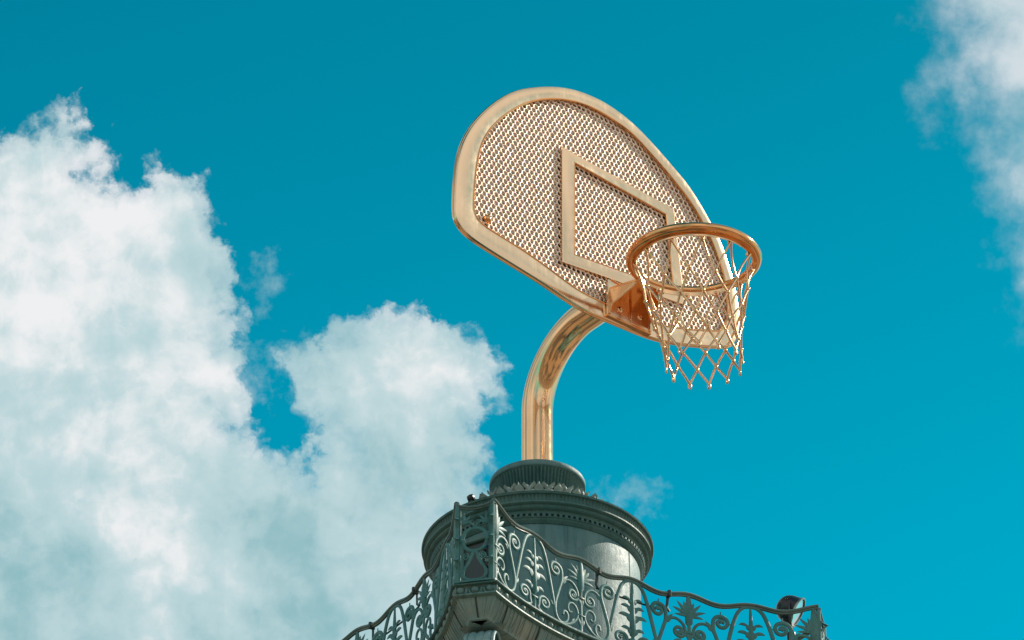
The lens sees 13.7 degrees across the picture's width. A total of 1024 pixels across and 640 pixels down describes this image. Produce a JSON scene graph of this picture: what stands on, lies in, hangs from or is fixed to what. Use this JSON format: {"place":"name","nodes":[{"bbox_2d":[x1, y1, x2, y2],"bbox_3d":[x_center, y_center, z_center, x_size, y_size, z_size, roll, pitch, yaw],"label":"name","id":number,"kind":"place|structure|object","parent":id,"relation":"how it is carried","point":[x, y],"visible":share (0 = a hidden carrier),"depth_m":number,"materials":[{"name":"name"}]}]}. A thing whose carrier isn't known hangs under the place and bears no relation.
{"place":"outdoors","nodes":[
{"label":"outdoors","id":0,"kind":"place"},
{"bbox_2d":[0,0,1023,639],"label":"sky","id":1,"kind":"structure","parent":0,"point":[254,348],"materials":[{"name":"blue"}]},
{"bbox_2d":[421,459,653,639],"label":"monument column","id":2,"kind":"structure","parent":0,"point":[567,514],"depth_m":48.82,"materials":[{"name":"grey metal"}]},
{"bbox_2d":[467,494,474,501],"bbox_3d":[-0.474,2.078,49.202,0.097,0.150,0.092,0,-33,0],"label":"cornice lamp","id":3,"kind":"object","parent":2,"relation":"on","point":[470,497],"visible":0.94,"depth_m":49.19,"materials":[{"name":"black metal"}]},
{"bbox_2d":[461,527,508,580],"bbox_3d":[-0.322,3.244,48.440,0.640,1.806,0.180,-19,-38,26],"label":"door","id":4,"kind":"structure","parent":2,"relation":"in","point":[475,569],"depth_m":48.76,"materials":[{"name":"metal"}]},
{"bbox_2d":[342,497,829,639],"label":"balcony railing","id":5,"kind":"object","parent":2,"relation":"on","point":[815,627],"visible":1,"depth_m":47.43,"materials":[{"name":"metal"}]},
{"bbox_2d":[452,87,761,488],"bbox_3d":[1.120,-0.678,50.965,3.648,4.857,2.809,0,-33,0],"label":"basketball hoop","id":6,"kind":"object","parent":2,"relation":"on","point":[589,209],"visible":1,"depth_m":50.95,"materials":[{"name":"gold metal"}]},
{"bbox_2d":[776,595,805,639],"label":"floodlight","id":7,"kind":"object","parent":2,"relation":"on","point":[787,602],"visible":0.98,"depth_m":48.73,"materials":[{"name":"grey metal"}]}
]}

